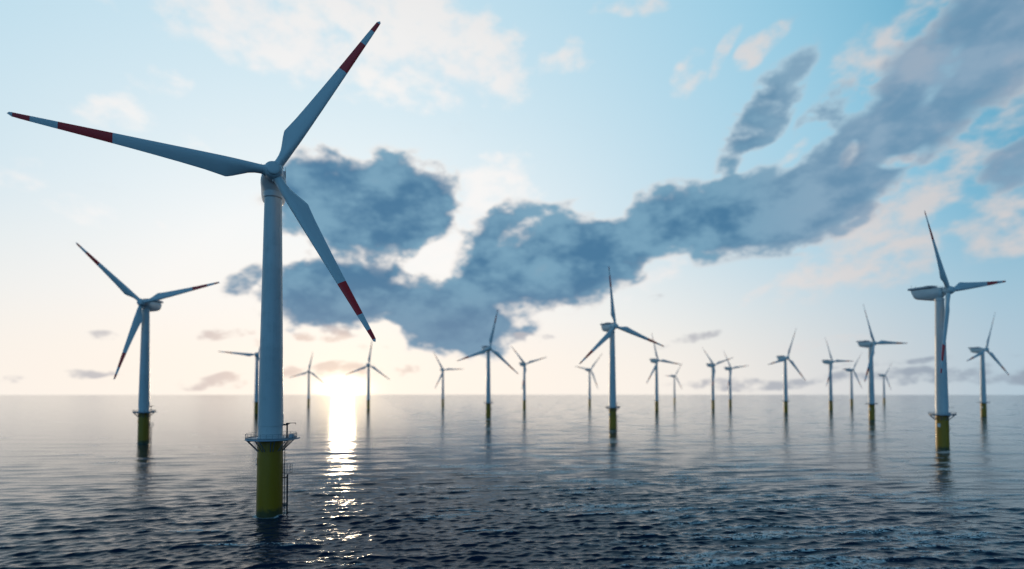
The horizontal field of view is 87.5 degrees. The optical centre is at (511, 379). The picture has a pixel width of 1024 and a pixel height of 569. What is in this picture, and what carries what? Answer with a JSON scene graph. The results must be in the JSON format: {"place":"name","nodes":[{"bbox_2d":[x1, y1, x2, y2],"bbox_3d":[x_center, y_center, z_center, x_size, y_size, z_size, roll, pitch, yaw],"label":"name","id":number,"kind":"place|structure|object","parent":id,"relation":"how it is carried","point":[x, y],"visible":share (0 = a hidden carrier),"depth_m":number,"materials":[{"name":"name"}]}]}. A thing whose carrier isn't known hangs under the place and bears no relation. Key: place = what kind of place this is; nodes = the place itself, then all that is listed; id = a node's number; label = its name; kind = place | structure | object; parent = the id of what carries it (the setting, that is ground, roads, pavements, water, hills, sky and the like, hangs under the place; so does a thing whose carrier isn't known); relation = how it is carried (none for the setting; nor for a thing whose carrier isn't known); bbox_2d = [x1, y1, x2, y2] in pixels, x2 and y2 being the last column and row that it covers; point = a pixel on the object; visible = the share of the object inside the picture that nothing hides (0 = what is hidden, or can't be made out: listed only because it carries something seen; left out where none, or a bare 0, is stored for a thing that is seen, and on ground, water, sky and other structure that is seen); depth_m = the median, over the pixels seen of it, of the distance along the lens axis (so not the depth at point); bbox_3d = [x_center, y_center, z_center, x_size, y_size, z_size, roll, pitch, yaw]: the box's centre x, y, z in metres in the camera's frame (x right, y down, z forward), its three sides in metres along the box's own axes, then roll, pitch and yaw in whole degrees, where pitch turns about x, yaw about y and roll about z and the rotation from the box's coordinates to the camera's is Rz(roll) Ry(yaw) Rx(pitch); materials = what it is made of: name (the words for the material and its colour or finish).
{"place":"outdoors","nodes":[
{"label":"outdoors","id":0,"kind":"place"},
{"bbox_2d":[0,395,1023,568],"bbox_3d":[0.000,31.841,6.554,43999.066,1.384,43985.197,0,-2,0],"label":"sea","id":1,"kind":"structure","parent":0,"point":[550,482],"depth_m":187.33,"materials":[{"name":"liquid"}]},
{"bbox_2d":[76,243,219,443],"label":"wind turbine","id":2,"kind":"object","parent":1,"relation":"in","point":[145,308],"visible":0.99,"depth_m":342.17,"materials":[{"name":"white metal"}]},
{"bbox_2d":[7,21,380,517],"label":"wind turbine","id":3,"kind":"object","parent":1,"relation":"in","point":[277,192],"visible":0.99,"depth_m":138.85,"materials":[{"name":"white metal"}]},
{"bbox_2d":[218,347,259,414],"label":"wind turbine","id":4,"kind":"object","parent":1,"relation":"in","point":[257,358],"visible":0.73,"depth_m":797.22,"materials":[{"name":"white metal"}]},
{"bbox_2d":[290,353,324,405],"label":"wind turbine","id":5,"kind":"object","parent":1,"relation":"in","point":[308,398],"visible":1,"depth_m":1385.25,"materials":[{"name":"white metal"}]},
{"bbox_2d":[346,342,389,409],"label":"wind turbine","id":6,"kind":"object","parent":1,"relation":"in","point":[368,365],"visible":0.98,"depth_m":1079.38,"materials":[{"name":"white metal"}]},
{"bbox_2d":[433,352,458,406],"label":"wind turbine","id":7,"kind":"object","parent":1,"relation":"in","point":[442,369],"visible":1,"depth_m":1296.88,"materials":[{"name":"white metal"}]},
{"bbox_2d":[457,310,517,418],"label":"wind turbine","id":8,"kind":"object","parent":1,"relation":"in","point":[486,349],"visible":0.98,"depth_m":686.33,"materials":[{"name":"white metal"}]},
{"bbox_2d":[511,346,545,409],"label":"wind turbine","id":9,"kind":"object","parent":1,"relation":"in","point":[522,363],"visible":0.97,"depth_m":1046.96,"materials":[{"name":"white metal"}]},
{"bbox_2d":[575,354,601,406],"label":"wind turbine","id":10,"kind":"object","parent":1,"relation":"in","point":[589,388],"visible":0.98,"depth_m":1289.97,"materials":[{"name":"white metal"}]},
{"bbox_2d":[579,269,663,430],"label":"wind turbine","id":11,"kind":"object","parent":1,"relation":"in","point":[609,328],"visible":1,"depth_m":460.64,"materials":[{"name":"white metal"}]},
{"bbox_2d":[646,336,681,411],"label":"wind turbine","id":12,"kind":"object","parent":1,"relation":"in","point":[655,368],"visible":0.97,"depth_m":933.77,"materials":[{"name":"white metal"}]},
{"bbox_2d":[670,367,681,403],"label":"wind turbine","id":13,"kind":"object","parent":1,"relation":"in","point":[674,397],"visible":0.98,"depth_m":1742.72,"materials":[{"name":"white metal"}]},
{"bbox_2d":[703,349,733,409],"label":"wind turbine","id":14,"kind":"object","parent":1,"relation":"in","point":[712,365],"visible":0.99,"depth_m":1080.75,"materials":[{"name":"white metal"}]},
{"bbox_2d":[724,353,748,407],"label":"wind turbine","id":15,"kind":"object","parent":1,"relation":"in","point":[730,368],"visible":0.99,"depth_m":1227.36,"materials":[{"name":"white metal"}]},
{"bbox_2d":[768,330,805,412],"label":"wind turbine","id":16,"kind":"object","parent":1,"relation":"in","point":[781,358],"visible":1,"depth_m":864.34,"materials":[{"name":"white metal"}]},
{"bbox_2d":[821,338,849,410],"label":"wind turbine","id":17,"kind":"object","parent":1,"relation":"in","point":[830,363],"visible":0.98,"depth_m":968.02,"materials":[{"name":"white metal"}]},
{"bbox_2d":[843,356,861,406],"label":"wind turbine","id":18,"kind":"object","parent":1,"relation":"in","point":[850,370],"visible":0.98,"depth_m":1294.25,"materials":[{"name":"white metal"}]},
{"bbox_2d":[856,305,906,420],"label":"wind turbine","id":19,"kind":"object","parent":1,"relation":"in","point":[869,345],"visible":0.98,"depth_m":618.00,"materials":[{"name":"white metal"}]},
{"bbox_2d":[878,363,891,403],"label":"wind turbine","id":20,"kind":"object","parent":1,"relation":"in","point":[881,375],"visible":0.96,"depth_m":1678.96,"materials":[{"name":"white metal"}]},
{"bbox_2d":[908,210,1005,449],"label":"wind turbine","id":21,"kind":"object","parent":1,"relation":"in","point":[936,295],"visible":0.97,"depth_m":302.45,"materials":[{"name":"white metal"}]},
{"bbox_2d":[967,314,1008,417],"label":"wind turbine","id":22,"kind":"object","parent":1,"relation":"in","point":[980,351],"visible":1,"depth_m":704.78,"materials":[{"name":"white metal"}]},
{"bbox_2d":[0,0,1023,394],"label":"sky","id":23,"kind":"structure","parent":0,"point":[745,175],"materials":[{"name":"blue"}]}
]}

